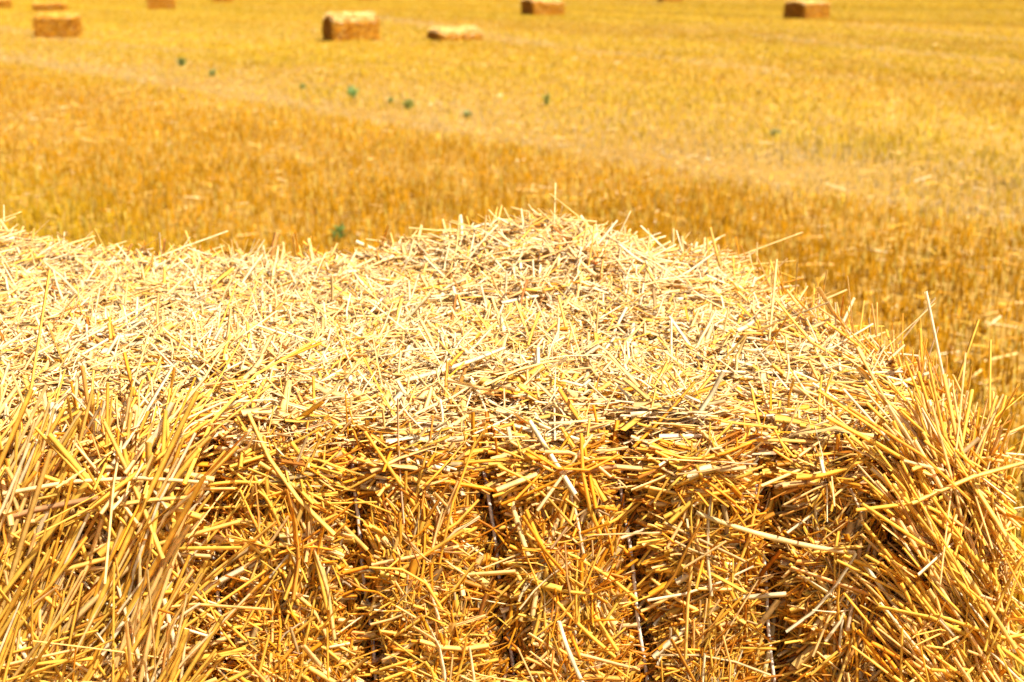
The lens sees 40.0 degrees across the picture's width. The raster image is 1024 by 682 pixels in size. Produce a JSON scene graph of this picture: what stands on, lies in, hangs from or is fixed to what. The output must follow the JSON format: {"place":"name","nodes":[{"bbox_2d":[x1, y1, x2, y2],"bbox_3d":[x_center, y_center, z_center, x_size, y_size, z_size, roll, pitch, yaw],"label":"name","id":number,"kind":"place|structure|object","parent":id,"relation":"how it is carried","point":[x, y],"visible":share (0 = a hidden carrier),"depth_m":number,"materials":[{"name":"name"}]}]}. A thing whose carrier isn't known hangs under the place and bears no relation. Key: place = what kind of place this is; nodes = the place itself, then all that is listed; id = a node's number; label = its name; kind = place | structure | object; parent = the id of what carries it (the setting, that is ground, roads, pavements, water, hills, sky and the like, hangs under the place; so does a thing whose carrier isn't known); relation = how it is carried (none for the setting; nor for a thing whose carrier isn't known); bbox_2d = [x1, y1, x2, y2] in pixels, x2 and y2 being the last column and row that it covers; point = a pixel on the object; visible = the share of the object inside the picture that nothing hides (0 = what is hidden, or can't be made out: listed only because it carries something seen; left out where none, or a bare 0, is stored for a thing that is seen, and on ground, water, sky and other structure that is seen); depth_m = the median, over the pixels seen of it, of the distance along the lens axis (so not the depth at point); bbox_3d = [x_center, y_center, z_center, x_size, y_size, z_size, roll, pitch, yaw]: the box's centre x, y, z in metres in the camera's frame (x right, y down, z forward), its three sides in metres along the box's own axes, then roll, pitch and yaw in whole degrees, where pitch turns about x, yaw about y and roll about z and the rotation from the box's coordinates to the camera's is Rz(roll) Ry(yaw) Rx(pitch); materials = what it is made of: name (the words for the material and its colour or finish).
{"place":"outdoors","nodes":[
{"label":"outdoors","id":0,"kind":"place"},
{"bbox_2d":[0,0,1023,681],"bbox_3d":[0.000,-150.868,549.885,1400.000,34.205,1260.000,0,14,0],"label":"field","id":1,"kind":"structure","parent":0,"point":[770,176],"depth_m":16.20,"materials":[{"name":"yellow plant"}]},
{"bbox_2d":[0,0,12,8],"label":"straw bale","id":2,"kind":"object","parent":1,"relation":"on","point":[4,4],"visible":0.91,"depth_m":98.64},
{"bbox_2d":[32,0,67,11],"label":"straw bale","id":3,"kind":"object","parent":1,"relation":"on","point":[37,6],"visible":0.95,"depth_m":90.66},
{"bbox_2d":[32,11,82,37],"bbox_3d":[-18.066,-12.515,55.983,1.791,1.178,1.368,-1,16,-4],"label":"straw bale","id":4,"kind":"object","parent":1,"relation":"on","point":[66,24],"visible":0.98,"depth_m":55.48},
{"bbox_2d":[147,0,175,9],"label":"straw bale","id":5,"kind":"object","parent":1,"relation":"on","point":[160,4],"visible":0.94,"depth_m":95.08},
{"bbox_2d":[176,56,186,65],"bbox_3d":[-7.474,-6.323,31.855,0.255,0.296,0.267,0,14,0],"label":"weed","id":6,"kind":"object","parent":1,"relation":"on","point":[181,61],"visible":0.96,"depth_m":31.81,"materials":[{"name":"green plant"}]},
{"bbox_2d":[208,68,215,75],"bbox_3d":[-5.969,-5.356,28.087,0.181,0.191,0.188,0,14,0],"label":"weed","id":7,"kind":"object","parent":1,"relation":"on","point":[212,72],"visible":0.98,"depth_m":28.05,"materials":[{"name":"plant"}]},
{"bbox_2d":[212,0,233,2],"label":"straw bale","id":8,"kind":"object","parent":1,"relation":"on","point":[216,1],"visible":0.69,"depth_m":123.87},
{"bbox_2d":[330,222,347,241],"bbox_3d":[-1.155,-0.729,9.409,0.130,0.139,0.117,0,14,0],"label":"weed","id":9,"kind":"object","parent":1,"relation":"on","point":[340,229],"visible":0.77,"depth_m":9.39,"materials":[{"name":"green plant"}]},
{"bbox_2d":[321,11,380,41],"bbox_3d":[-5.974,-11.607,52.176,1.974,1.240,1.578,-6,17,-23],"label":"straw bale","id":10,"kind":"object","parent":1,"relation":"on","point":[345,26],"visible":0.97,"depth_m":51.63},
{"bbox_2d":[347,85,358,98],"bbox_3d":[-2.516,-3.924,22.216,0.178,0.229,0.227,-7,16,-28],"label":"weed","id":11,"kind":"object","parent":1,"relation":"on","point":[352,91],"visible":0.95,"depth_m":22.19,"materials":[{"name":"green plant"}]},
{"bbox_2d":[401,98,414,108],"bbox_3d":[-1.487,-3.423,20.289,0.214,0.181,0.183,8,16,28],"label":"weed","id":12,"kind":"object","parent":1,"relation":"on","point":[407,103],"visible":1,"depth_m":20.26,"materials":[{"name":"green plant"}]},
{"bbox_2d":[426,25,482,40],"bbox_3d":[-2.098,-11.244,51.678,1.854,0.728,1.542,-6,17,-23],"label":"straw bale","id":13,"kind":"object","parent":1,"relation":"on","point":[469,32],"visible":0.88,"depth_m":51.20},
{"bbox_2d":[462,109,472,116],"bbox_3d":[-0.599,-3.045,18.876,0.155,0.122,0.129,0,14,0],"label":"weed","id":14,"kind":"object","parent":1,"relation":"on","point":[466,112],"visible":0.95,"depth_m":18.85,"materials":[{"name":"plant"}]},
{"bbox_2d":[0,183,1023,681],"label":"straw bale","id":15,"kind":"object","parent":1,"relation":"on","point":[532,449],"visible":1,"depth_m":2.15,"materials":[{"name":"plant"}]},
{"bbox_2d":[0,20,1023,681],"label":"loose straw","id":16,"kind":"object","parent":1,"relation":"on","point":[130,96],"visible":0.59,"depth_m":17.13,"materials":[{"name":"yellow plant"}]},
{"bbox_2d":[520,0,564,15],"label":"straw bale","id":17,"kind":"object","parent":1,"relation":"on","point":[542,7],"visible":0.94,"depth_m":79.99},
{"bbox_2d":[541,93,550,106],"bbox_3d":[0.501,-3.557,20.728,0.141,0.238,0.139,0,14,0],"label":"weed","id":18,"kind":"object","parent":1,"relation":"on","point":[546,100],"visible":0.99,"depth_m":20.71,"materials":[{"name":"plant"}]},
{"bbox_2d":[657,0,682,1],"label":"straw bale","id":19,"kind":"object","parent":1,"relation":"on","point":[669,0],"visible":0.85,"depth_m":128.59},
{"bbox_2d":[768,128,781,136],"bbox_3d":[3.023,-2.385,16.157,0.152,0.132,0.160,-8,16,-28],"label":"weed","id":20,"kind":"object","parent":1,"relation":"on","point":[773,132],"visible":0.86,"depth_m":16.16,"materials":[{"name":"yellow plant"}]},
{"bbox_2d":[782,0,830,18],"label":"straw bale","id":21,"kind":"object","parent":1,"relation":"on","point":[804,9],"visible":0.97,"depth_m":76.91}
]}

